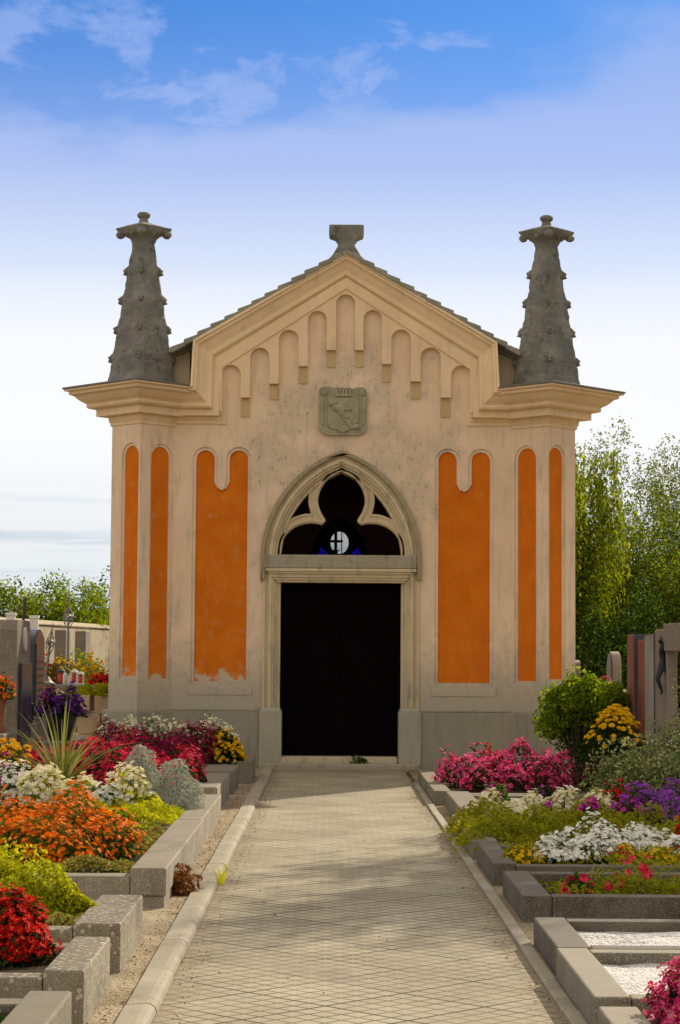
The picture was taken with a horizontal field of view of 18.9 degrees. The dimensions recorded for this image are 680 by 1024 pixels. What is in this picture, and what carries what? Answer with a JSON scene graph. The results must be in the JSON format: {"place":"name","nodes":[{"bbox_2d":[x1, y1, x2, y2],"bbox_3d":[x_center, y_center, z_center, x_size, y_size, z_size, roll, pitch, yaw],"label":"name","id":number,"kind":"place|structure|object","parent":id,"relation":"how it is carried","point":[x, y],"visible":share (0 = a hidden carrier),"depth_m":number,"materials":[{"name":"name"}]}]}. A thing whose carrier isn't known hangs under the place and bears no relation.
{"place":"outdoors","nodes":[
{"label":"outdoors","id":0,"kind":"place"},
{"bbox_2d":[0,0,679,621],"label":"sky","id":1,"kind":"structure","parent":0,"point":[446,130],"materials":[{"name":"blue"}]},
{"bbox_2d":[152,769,568,1023],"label":"path","id":2,"kind":"structure","parent":0,"point":[436,958],"depth_m":11.64,"materials":[{"name":"stone"}]},
{"bbox_2d":[73,719,679,783],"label":"ground","id":3,"kind":"structure","parent":0,"point":[407,773],"depth_m":27.84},
{"bbox_2d":[0,620,41,784],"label":"headstone","id":4,"kind":"object","parent":3,"relation":"on","point":[15,639],"visible":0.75,"depth_m":21.00,"materials":[{"name":"grey stone"}]},
{"bbox_2d":[0,583,57,619],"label":"orchard tree","id":5,"kind":"object","parent":3,"relation":"on","point":[19,607],"visible":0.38,"depth_m":58.75,"materials":[{"name":"green plant"}]},
{"bbox_2d":[0,991,71,1023],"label":"grave","id":6,"kind":"object","parent":3,"relation":"on","point":[42,1007],"visible":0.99,"depth_m":7.60,"materials":[{"name":"stone"}]},
{"bbox_2d":[0,575,75,620],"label":"orchard tree","id":7,"kind":"object","parent":3,"relation":"on","point":[13,592],"visible":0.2,"depth_m":59.67,"materials":[{"name":"green plant"}]},
{"bbox_2d":[30,629,48,739],"bbox_3d":[-3.520,2.279,23.264,0.360,1.880,1.090,0,-4,0],"label":"headstone","id":8,"kind":"object","parent":3,"relation":"on","point":[37,649],"visible":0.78,"depth_m":23.10,"materials":[{"name":"stone"}]},
{"bbox_2d":[0,617,108,674],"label":"cemetery wall","id":9,"kind":"structure","parent":3,"relation":"on","point":[99,644],"depth_m":59.10,"materials":[{"name":"paint"}]},
{"bbox_2d":[0,937,109,1023],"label":"grave","id":10,"kind":"object","parent":3,"relation":"on","point":[78,968],"visible":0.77,"depth_m":8.54,"materials":[{"name":"stone"}]},
{"bbox_2d":[0,883,62,969],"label":"begonia","id":11,"kind":"object","parent":10,"relation":"on","point":[25,937],"visible":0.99,"depth_m":8.94,"materials":[{"name":"red plant"}]},
{"bbox_2d":[29,723,84,764],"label":"stone block","id":12,"kind":"structure","parent":3,"relation":"on","point":[33,733],"depth_m":22.17,"materials":[{"name":"grey stone"}]},
{"bbox_2d":[46,712,75,739],"bbox_3d":[-3.098,2.377,22.622,0.350,0.300,0.350,0,-4,0],"label":"flower pot","id":13,"kind":"object","parent":12,"relation":"on","point":[60,722],"visible":0.62,"depth_m":22.50,"materials":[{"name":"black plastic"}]},
{"bbox_2d":[48,693,73,718],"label":"violet flower","id":14,"kind":"object","parent":13,"relation":"in","point":[58,702],"visible":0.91,"depth_m":22.42,"materials":[{"name":"purple plant"}]},
{"bbox_2d":[61,681,88,717],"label":"violet flower","id":15,"kind":"object","parent":13,"relation":"in","point":[75,702],"visible":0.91,"depth_m":22.52,"materials":[{"name":"purple plant"}]},
{"bbox_2d":[54,630,69,678],"bbox_3d":[-5.470,3.215,40.195,0.400,1.770,0.900,0,-4,0],"label":"stele","id":16,"kind":"object","parent":3,"relation":"on","point":[60,646],"visible":0.25,"depth_m":39.89,"materials":[{"name":"grey stone"}]},
{"bbox_2d":[20,568,106,623],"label":"orchard tree","id":17,"kind":"object","parent":3,"relation":"on","point":[63,590],"visible":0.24,"depth_m":60.64,"materials":[{"name":"green plant"}]},
{"bbox_2d":[45,580,109,639],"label":"orchard tree","id":18,"kind":"object","parent":3,"relation":"on","point":[94,620],"visible":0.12,"depth_m":61.71,"materials":[{"name":"green plant"}]},
{"bbox_2d":[54,683,101,726],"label":"raised grave","id":19,"kind":"object","parent":3,"relation":"on","point":[97,701],"visible":0.02,"depth_m":32.84,"materials":[{"name":"stone"}]},
{"bbox_2d":[75,649,108,682],"bbox_3d":[-4.229,2.615,34.484,0.704,0.610,0.711,0,-4,0],"label":"bouquet","id":20,"kind":"object","parent":19,"relation":"on","point":[93,666],"visible":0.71,"depth_m":34.42,"materials":[{"name":"yellow plant"}]},
{"bbox_2d":[70,682,108,754],"bbox_3d":[-3.450,3.065,29.890,0.982,1.246,1.100,0,-4,0],"label":"stone planter","id":21,"kind":"object","parent":3,"relation":"on","point":[88,692],"visible":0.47,"depth_m":29.45,"materials":[{"name":"stone"}]},
{"bbox_2d":[38,895,142,973],"bbox_3d":[-2.217,2.201,10.459,2.300,0.350,1.196,0,-4,0],"label":"grave","id":22,"kind":"object","parent":3,"relation":"on","point":[116,920],"visible":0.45,"depth_m":10.08,"materials":[{"name":"stone"}]},
{"bbox_2d":[0,837,96,923],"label":"feathery shrub","id":23,"kind":"object","parent":22,"relation":"on","point":[63,895],"visible":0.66,"depth_m":10.52,"materials":[{"name":"green plant"}]},
{"bbox_2d":[4,820,202,907],"bbox_3d":[-2.273,2.471,14.284,2.400,0.350,3.686,0,-4,0],"label":"grave","id":24,"kind":"object","parent":3,"relation":"on","point":[149,877],"visible":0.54,"depth_m":12.58,"materials":[{"name":"stone"}]},
{"bbox_2d":[0,813,46,861],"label":"marigold","id":25,"kind":"object","parent":24,"relation":"on","point":[5,825],"visible":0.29,"depth_m":13.36,"materials":[{"name":"orange plant"}]},
{"bbox_2d":[0,784,104,844],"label":"marigold","id":26,"kind":"object","parent":24,"relation":"on","point":[70,814],"visible":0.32,"depth_m":14.27,"materials":[{"name":"orange plant"}]},
{"bbox_2d":[0,809,111,866],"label":"marigold","id":27,"kind":"object","parent":24,"relation":"on","point":[56,853],"visible":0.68,"depth_m":13.15,"materials":[{"name":"orange plant"}]},
{"bbox_2d":[22,854,134,872],"bbox_3d":[-1.639,2.211,12.850,0.894,0.117,0.515,0,-4,0],"label":"sedum","id":28,"kind":"object","parent":24,"relation":"on","point":[82,863],"visible":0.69,"depth_m":12.74,"materials":[{"name":"green plant"}]},
{"bbox_2d":[42,780,115,828],"bbox_3d":[-1.867,2.186,14.794,0.592,0.496,0.679,-1,-4,15],"label":"marigold","id":29,"kind":"object","parent":24,"relation":"on","point":[57,797],"visible":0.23,"depth_m":14.74,"materials":[{"name":"orange plant"}]},
{"bbox_2d":[57,811,148,860],"bbox_3d":[-1.613,2.175,13.626,0.613,0.354,0.575,3,-5,-32],"label":"marigold","id":30,"kind":"object","parent":24,"relation":"on","point":[90,829],"visible":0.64,"depth_m":13.51,"materials":[{"name":"orange plant"}]},
{"bbox_2d":[67,804,140,843],"bbox_3d":[-1.666,2.235,14.369,0.541,0.341,0.498,2,-4,-23],"label":"marigold","id":31,"kind":"object","parent":24,"relation":"on","point":[127,823],"visible":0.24,"depth_m":14.46,"materials":[{"name":"orange plant"}]},
{"bbox_2d":[134,824,165,851],"bbox_3d":[-1.389,2.333,14.719,0.393,0.141,1.636,0,-4,0],"label":"sedum","id":32,"kind":"object","parent":24,"relation":"on","point":[152,832],"visible":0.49,"depth_m":14.74,"materials":[{"name":"green plant"}]},
{"bbox_2d":[17,794,220,846],"bbox_3d":[-2.356,2.706,17.616,2.500,0.350,2.946,0,-4,0],"label":"grave","id":33,"kind":"object","parent":3,"relation":"on","point":[208,814],"visible":0.22,"depth_m":17.32,"materials":[{"name":"stone"}]},
{"bbox_2d":[0,759,39,808],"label":"white flower","id":34,"kind":"object","parent":33,"relation":"on","point":[11,785],"visible":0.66,"depth_m":17.50,"materials":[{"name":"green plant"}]},
{"bbox_2d":[15,762,72,808],"bbox_3d":[-2.489,2.354,17.433,0.563,0.427,0.564,0,-4,0],"label":"white flower","id":35,"kind":"object","parent":33,"relation":"on","point":[46,792],"visible":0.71,"depth_m":17.34,"materials":[{"name":"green plant"}]},
{"bbox_2d":[1,699,139,791],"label":"spiky plant","id":36,"kind":"object","parent":33,"relation":"on","point":[63,761],"visible":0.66,"depth_m":18.25,"materials":[{"name":"green plant"}]},
{"bbox_2d":[88,781,127,806],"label":"white flower","id":37,"kind":"object","parent":33,"relation":"on","point":[102,791],"visible":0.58,"depth_m":17.03,"materials":[{"name":"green plant"}]},
{"bbox_2d":[104,760,152,804],"bbox_3d":[-1.780,2.325,17.205,0.411,0.461,0.416,-3,-5,40],"label":"white flower","id":38,"kind":"object","parent":33,"relation":"on","point":[137,789],"visible":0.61,"depth_m":17.17,"materials":[{"name":"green plant"}]},
{"bbox_2d":[78,793,186,829],"bbox_3d":[-1.738,2.422,16.611,1.086,0.218,1.663,0,-4,0],"label":"ground cover","id":39,"kind":"object","parent":33,"relation":"on","point":[160,812],"visible":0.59,"depth_m":16.29,"materials":[{"name":"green plant"}]},
{"bbox_2d":[122,743,162,799],"bbox_3d":[-1.765,2.340,18.163,0.395,0.573,0.365,2,-4,-25],"label":"silver bush","id":40,"kind":"object","parent":33,"relation":"on","point":[145,752],"visible":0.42,"depth_m":18.13,"materials":[{"name":"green plant"}]},
{"bbox_2d":[146,759,205,815],"bbox_3d":[-1.421,2.326,17.321,0.583,0.487,0.533,0,-4,0],"label":"silver bush","id":41,"kind":"object","parent":33,"relation":"on","point":[168,794],"visible":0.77,"depth_m":17.24,"materials":[{"name":"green plant"}]},
{"bbox_2d":[31,773,228,807],"bbox_3d":[-2.449,2.934,21.008,2.500,0.370,2.446,0,-4,0],"label":"grave","id":42,"kind":"object","parent":3,"relation":"on","point":[216,783],"visible":0.11,"depth_m":20.73,"materials":[{"name":"stone"}]},
{"bbox_2d":[0,738,32,769],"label":"chrysanthemum","id":43,"kind":"object","parent":42,"relation":"on","point":[13,746],"visible":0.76,"depth_m":19.70,"materials":[{"name":"yellow plant"}]},
{"bbox_2d":[78,736,125,781],"bbox_3d":[-2.367,2.484,20.347,0.570,0.503,0.654,0,-4,0],"label":"begonia","id":44,"kind":"object","parent":42,"relation":"on","point":[91,769],"visible":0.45,"depth_m":20.27,"materials":[{"name":"red plant"}]},
{"bbox_2d":[94,741,142,791],"bbox_3d":[-2.111,2.441,19.581,0.523,0.492,0.524,0,-4,0],"label":"begonia","id":45,"kind":"object","parent":42,"relation":"on","point":[103,771],"visible":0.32,"depth_m":19.48,"materials":[{"name":"red plant"}]},
{"bbox_2d":[167,743,207,782],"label":"begonia","id":46,"kind":"object","parent":42,"relation":"on","point":[197,763],"visible":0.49,"depth_m":20.60,"materials":[{"name":"red plant"}]},
{"bbox_2d":[93,764,238,794],"bbox_3d":[-2.436,3.095,23.277,2.500,0.370,1.296,0,-4,0],"label":"grave","id":47,"kind":"object","parent":3,"relation":"on","point":[232,771],"visible":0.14,"depth_m":22.90,"materials":[{"name":"stone"}]},
{"bbox_2d":[87,768,262,1023],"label":"gravel strip","id":48,"kind":"object","parent":3,"relation":"on","point":[149,921],"visible":0.23,"depth_m":11.46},
{"bbox_2d":[86,781,254,1023],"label":"fallen leaves","id":49,"kind":"object","parent":48,"relation":"on","point":[143,972],"visible":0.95,"depth_m":12.34,"materials":[{"name":"plant"}]},
{"bbox_2d":[172,862,203,895],"bbox_3d":[-1.017,2.377,13.187,0.294,0.232,0.323,0,-4,0],"label":"withered plant","id":50,"kind":"object","parent":48,"relation":"on","point":[178,887],"visible":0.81,"depth_m":13.12,"materials":[{"name":"brown plant"}]},
{"bbox_2d":[102,755,255,783],"bbox_3d":[-2.377,3.233,25.298,2.600,0.380,1.646,0,-4,0],"label":"grave","id":51,"kind":"object","parent":3,"relation":"on","point":[247,768],"visible":0.11,"depth_m":24.49,"materials":[{"name":"stone"}]},
{"bbox_2d":[89,715,130,758],"bbox_3d":[-2.752,2.769,24.682,0.644,0.625,0.609,1,-4,-13],"label":"begonia","id":52,"kind":"object","parent":51,"relation":"on","point":[113,733],"visible":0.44,"depth_m":24.62,"materials":[{"name":"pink plant"}]},
{"bbox_2d":[175,718,216,762],"bbox_3d":[-1.725,2.799,24.753,0.602,0.598,0.609,0,-4,0],"label":"begonia","id":53,"kind":"object","parent":51,"relation":"on","point":[195,736],"visible":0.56,"depth_m":24.72,"materials":[{"name":"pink plant"}]},
{"bbox_2d":[204,729,246,764],"bbox_3d":[-1.402,2.846,24.715,0.565,0.465,0.566,0,-4,0],"label":"chrysanthemum","id":54,"kind":"object","parent":51,"relation":"on","point":[236,753],"visible":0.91,"depth_m":24.54,"materials":[{"name":"yellow plant"}]},
{"bbox_2d":[114,767,273,1023],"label":"path kerb","id":55,"kind":"structure","parent":3,"relation":"on","point":[143,1004],"depth_m":11.26,"materials":[{"name":"concrete"}]},
{"bbox_2d":[62,212,625,772],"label":"chapel","id":56,"kind":"structure","parent":3,"relation":"on","point":[414,446],"depth_m":28.56,"materials":[{"name":"paint"}]},
{"bbox_2d":[280,583,340,755],"bbox_3d":[-0.441,2.186,28.708,0.881,2.465,0.075,0,-4,0],"label":"door leaf","id":57,"kind":"structure","parent":56,"relation":"in","point":[310,612],"depth_m":28.67,"materials":[{"name":"brown wood"}]},
{"bbox_2d":[307,513,371,554],"bbox_3d":[-0.011,1.050,34.557,1.120,2.072,0.230,0,-4,0],"label":"rear window","id":58,"kind":"structure","parent":56,"relation":"in","point":[356,546],"depth_m":34.64,"materials":[{"name":"glass"}]},
{"bbox_2d":[340,583,400,755],"bbox_3d":[0.448,2.193,28.712,0.881,2.465,0.075,0,-4,0],"label":"door leaf","id":59,"kind":"structure","parent":56,"relation":"in","point":[370,613],"depth_m":28.68,"materials":[{"name":"brown wood"}]},
{"bbox_2d":[408,770,555,977],"bbox_3d":[1.173,2.610,14.910,0.370,0.001,26.100,0,-4,0],"label":"gravel strip","id":60,"kind":"object","parent":3,"relation":"on","point":[527,929],"visible":0.18,"depth_m":13.15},
{"bbox_2d":[413,782,587,1023],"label":"path kerb","id":61,"kind":"structure","parent":3,"relation":"on","point":[570,1012],"depth_m":11.28,"materials":[{"name":"concrete"}]},
{"bbox_2d":[418,770,588,804],"bbox_3d":[2.173,3.192,23.345,2.400,0.250,3.996,0,-4,0],"label":"grave","id":62,"kind":"object","parent":3,"relation":"on","point":[435,791],"visible":0.24,"depth_m":22.30,"materials":[{"name":"stone"}]},
{"bbox_2d":[430,744,479,788],"bbox_3d":[1.294,2.864,22.851,0.526,0.513,0.553,2,-4,-18],"label":"begonia","id":63,"kind":"object","parent":62,"relation":"on","point":[453,763],"visible":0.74,"depth_m":22.78,"materials":[{"name":"pink plant"}]},
{"bbox_2d":[459,753,498,791],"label":"begonia","id":64,"kind":"object","parent":62,"relation":"on","point":[471,784],"visible":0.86,"depth_m":22.28,"materials":[{"name":"pink plant"}]},
{"bbox_2d":[491,757,536,791],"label":"begonia","id":65,"kind":"object","parent":62,"relation":"on","point":[505,774],"visible":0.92,"depth_m":22.26,"materials":[{"name":"pink plant"}]},
{"bbox_2d":[501,736,551,786],"bbox_3d":[2.095,2.833,23.046,0.677,0.605,0.601,0,-4,0],"label":"begonia","id":66,"kind":"object","parent":62,"relation":"on","point":[526,751],"visible":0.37,"depth_m":23.00,"materials":[{"name":"pink plant"}]},
{"bbox_2d":[525,748,572,791],"bbox_3d":[2.286,2.837,22.384,0.523,0.510,0.534,-1,-4,16],"label":"begonia","id":67,"kind":"object","parent":62,"relation":"on","point":[542,775],"visible":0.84,"depth_m":22.30,"materials":[{"name":"pink plant"}]},
{"bbox_2d":[533,749,578,789],"bbox_3d":[2.405,2.888,22.767,0.506,0.477,0.506,3,-5,-29],"label":"begonia","id":68,"kind":"object","parent":62,"relation":"on","point":[565,757],"visible":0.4,"depth_m":22.72,"materials":[{"name":"pink plant"}]},
{"bbox_2d":[573,704,647,790],"bbox_3d":[3.037,2.649,22.510,0.866,1.076,0.713,-4,-6,44],"label":"chrysanthemum","id":69,"kind":"object","parent":62,"relation":"on","point":[627,720],"visible":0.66,"depth_m":22.43,"materials":[{"name":"yellow plant"}]},
{"bbox_2d":[446,791,582,816],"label":"grave","id":70,"kind":"object","parent":3,"relation":"on","point":[455,800],"visible":0.11,"depth_m":20.36,"materials":[{"name":"stone"}]},
{"bbox_2d":[575,678,679,806],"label":"variegated shrub","id":71,"kind":"object","parent":70,"relation":"on","point":[657,768],"visible":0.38,"depth_m":19.38,"materials":[{"name":"green plant"}]},
{"bbox_2d":[451,815,669,858],"bbox_3d":[2.198,2.736,16.886,2.400,0.250,2.546,0,-4,0],"label":"grave","id":72,"kind":"object","parent":3,"relation":"on","point":[472,853],"visible":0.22,"depth_m":15.69,"materials":[{"name":"stone"}]},
{"bbox_2d":[439,796,679,852],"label":"ground cover","id":73,"kind":"object","parent":72,"relation":"on","point":[507,824],"visible":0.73,"depth_m":16.36,"materials":[{"name":"green plant"}]},
{"bbox_2d":[543,785,580,812],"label":"begonia","id":74,"kind":"object","parent":72,"relation":"on","point":[568,801],"visible":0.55,"depth_m":17.86,"materials":[{"name":"white plant"}]},
{"bbox_2d":[604,780,663,811],"bbox_3d":[2.596,2.531,17.787,0.582,0.395,0.591,0,-4,0],"label":"aster","id":75,"kind":"object","parent":72,"relation":"on","point":[643,796],"visible":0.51,"depth_m":17.73,"materials":[{"name":"purple plant"}]},
{"bbox_2d":[650,777,679,808],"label":"aster","id":76,"kind":"object","parent":72,"relation":"on","point":[668,793],"visible":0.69,"depth_m":17.41,"materials":[{"name":"purple plant"}]},
{"bbox_2d":[477,842,679,885],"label":"grave","id":77,"kind":"object","parent":3,"relation":"on","point":[492,863],"visible":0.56,"depth_m":13.84,"materials":[{"name":"stone"}]},
{"bbox_2d":[501,842,551,863],"bbox_3d":[1.286,2.384,14.214,0.396,0.166,0.349,0,-4,0],"label":"sedum cushion","id":78,"kind":"object","parent":77,"relation":"on","point":[515,856],"visible":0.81,"depth_m":14.16,"materials":[{"name":"yellow plant"}]},
{"bbox_2d":[530,834,579,863],"bbox_3d":[1.497,2.370,14.281,0.364,0.229,0.394,0,-4,0],"label":"candytuft","id":79,"kind":"object","parent":77,"relation":"on","point":[557,853],"visible":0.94,"depth_m":14.22,"materials":[{"name":"white plant"}]},
{"bbox_2d":[498,836,675,864],"bbox_3d":[2.106,2.460,14.824,1.928,0.139,1.657,0,-4,0],"label":"ground cover","id":80,"kind":"object","parent":77,"relation":"on","point":[558,862],"visible":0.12,"depth_m":14.29,"materials":[{"name":"green plant"}]},
{"bbox_2d":[564,836,612,863],"bbox_3d":[1.724,2.386,14.384,0.335,0.213,0.356,2,-5,-27],"label":"candytuft","id":81,"kind":"object","parent":77,"relation":"on","point":[578,844],"visible":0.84,"depth_m":14.31,"materials":[{"name":"white plant"}]},
{"bbox_2d":[580,824,640,862],"bbox_3d":[1.931,2.368,14.573,0.433,0.279,0.455,-2,-5,33],"label":"candytuft","id":82,"kind":"object","parent":77,"relation":"on","point":[612,843],"visible":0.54,"depth_m":14.51,"materials":[{"name":"white plant"}]},
{"bbox_2d":[623,821,677,851],"bbox_3d":[2.251,2.387,14.784,0.482,0.276,0.447,3,-5,-33],"label":"candytuft","id":83,"kind":"object","parent":77,"relation":"on","point":[647,834],"visible":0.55,"depth_m":14.73,"materials":[{"name":"white plant"}]},
{"bbox_2d":[636,844,679,864],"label":"sedum cushion","id":84,"kind":"object","parent":77,"relation":"on","point":[654,855],"visible":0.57,"depth_m":14.15,"materials":[{"name":"yellow plant"}]},
{"bbox_2d":[532,664,631,780],"bbox_3d":[3.017,2.567,24.236,1.504,1.541,1.203,0,-4,0],"label":"green shrub","id":85,"kind":"object","parent":3,"relation":"on","point":[573,708],"visible":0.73,"depth_m":24.05,"materials":[{"name":"green plant"}]},
{"bbox_2d":[503,871,679,922],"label":"grave","id":86,"kind":"object","parent":3,"relation":"on","point":[528,896],"visible":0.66,"depth_m":11.93,"materials":[{"name":"stone"}]},
{"bbox_2d":[559,871,594,893],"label":"red flower","id":87,"kind":"object","parent":86,"relation":"on","point":[582,879],"visible":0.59,"depth_m":12.41,"materials":[{"name":"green plant"}]},
{"bbox_2d":[537,871,679,894],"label":"ground cover","id":88,"kind":"object","parent":86,"relation":"on","point":[583,887],"visible":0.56,"depth_m":12.54,"materials":[{"name":"green plant"}]},
{"bbox_2d":[587,845,679,894],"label":"thin plant","id":89,"kind":"object","parent":86,"relation":"on","point":[646,874],"visible":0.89,"depth_m":12.54,"materials":[{"name":"green plant"}]},
{"bbox_2d":[534,917,679,975],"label":"grave","id":90,"kind":"object","parent":3,"relation":"on","point":[552,935],"visible":0.48,"depth_m":10.69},
{"bbox_2d":[575,444,639,650],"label":"willow tree","id":91,"kind":"object","parent":3,"relation":"on","point":[587,569],"visible":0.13,"depth_m":45.99,"materials":[{"name":"green plant"}]},
{"bbox_2d":[606,652,620,685],"bbox_3d":[4.321,3.055,32.199,0.320,1.700,0.820,0,-4,0],"label":"headstone","id":92,"kind":"object","parent":3,"relation":"on","point":[613,671],"visible":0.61,"depth_m":31.98,"materials":[{"name":"stone"}]},
{"bbox_2d":[556,948,679,1023],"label":"grave","id":93,"kind":"object","parent":3,"relation":"on","point":[591,981],"visible":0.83,"depth_m":9.24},
{"bbox_2d":[575,603,679,695],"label":"bushy tree","id":94,"kind":"object","parent":3,"relation":"on","point":[592,652],"visible":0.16,"depth_m":43.64,"materials":[{"name":"green plant"}]},
{"bbox_2d":[598,1006,656,1023],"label":"grave","id":95,"kind":"object","parent":3,"relation":"on","point":[620,1015],"visible":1,"depth_m":7.97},
{"bbox_2d":[641,955,679,1023],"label":"begonia","id":96,"kind":"object","parent":95,"relation":"on","point":[669,1004],"visible":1,"depth_m":7.98,"materials":[{"name":"pink plant"}]},
{"bbox_2d":[576,479,679,638],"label":"bushy tree","id":97,"kind":"object","parent":3,"relation":"on","point":[640,561],"visible":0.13,"depth_m":49.47,"materials":[{"name":"green plant"}]},
{"bbox_2d":[578,572,679,716],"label":"bushy tree","id":98,"kind":"object","parent":3,"relation":"on","point":[632,625],"visible":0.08,"depth_m":45.41,"materials":[{"name":"green plant"}]},
{"bbox_2d":[627,634,643,768],"bbox_3d":[3.524,2.399,24.261,0.320,1.880,0.700,0,-4,0],"label":"headstone","id":99,"kind":"object","parent":3,"relation":"on","point":[632,665],"visible":0.31,"depth_m":24.07,"materials":[{"name":"stone"}]},
{"bbox_2d":[592,423,679,576],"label":"bushy tree","id":100,"kind":"object","parent":3,"relation":"on","point":[661,518],"visible":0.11,"depth_m":52.69,"materials":[{"name":"green plant"}]},
{"bbox_2d":[638,640,644,760],"bbox_3d":[3.548,2.384,23.560,0.320,1.810,0.800,0,-4,0],"label":"headstone","id":101,"kind":"object","parent":3,"relation":"on","point":[641,683],"visible":0.12,"depth_m":23.61,"materials":[{"name":"red stone"}]},
{"bbox_2d":[608,527,679,616],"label":"bushy tree","id":102,"kind":"object","parent":3,"relation":"on","point":[662,570],"visible":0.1,"depth_m":48.84,"materials":[{"name":"green plant"}]},
{"bbox_2d":[613,556,679,715],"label":"bushy tree","id":103,"kind":"object","parent":3,"relation":"on","point":[670,597],"visible":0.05,"depth_m":46.96,"materials":[{"name":"green plant"}]},
{"bbox_2d":[645,634,655,757],"bbox_3d":[3.532,2.302,22.824,0.320,1.870,0.720,0,-4,0],"label":"headstone","id":104,"kind":"object","parent":3,"relation":"on","point":[650,676],"visible":0.33,"depth_m":22.75,"materials":[{"name":"stone"}]},
{"bbox_2d":[643,623,679,775],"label":"stele","id":105,"kind":"object","parent":3,"relation":"on","point":[665,705],"visible":0.35,"depth_m":20.84,"materials":[{"name":"grey stone"}]},
{"label":"terrain","id":106,"kind":"structure","parent":0,"visible":0},
{"bbox_2d":[575,416,679,566],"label":"airy tree","id":107,"kind":"object","parent":106,"relation":"on","point":[656,483],"visible":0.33,"depth_m":58.97,"materials":[{"name":"green plant"}]},
{"bbox_2d":[616,438,679,563],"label":"airy tree","id":108,"kind":"object","parent":106,"relation":"on","point":[648,475],"visible":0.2,"depth_m":64.44,"materials":[{"name":"green plant"}]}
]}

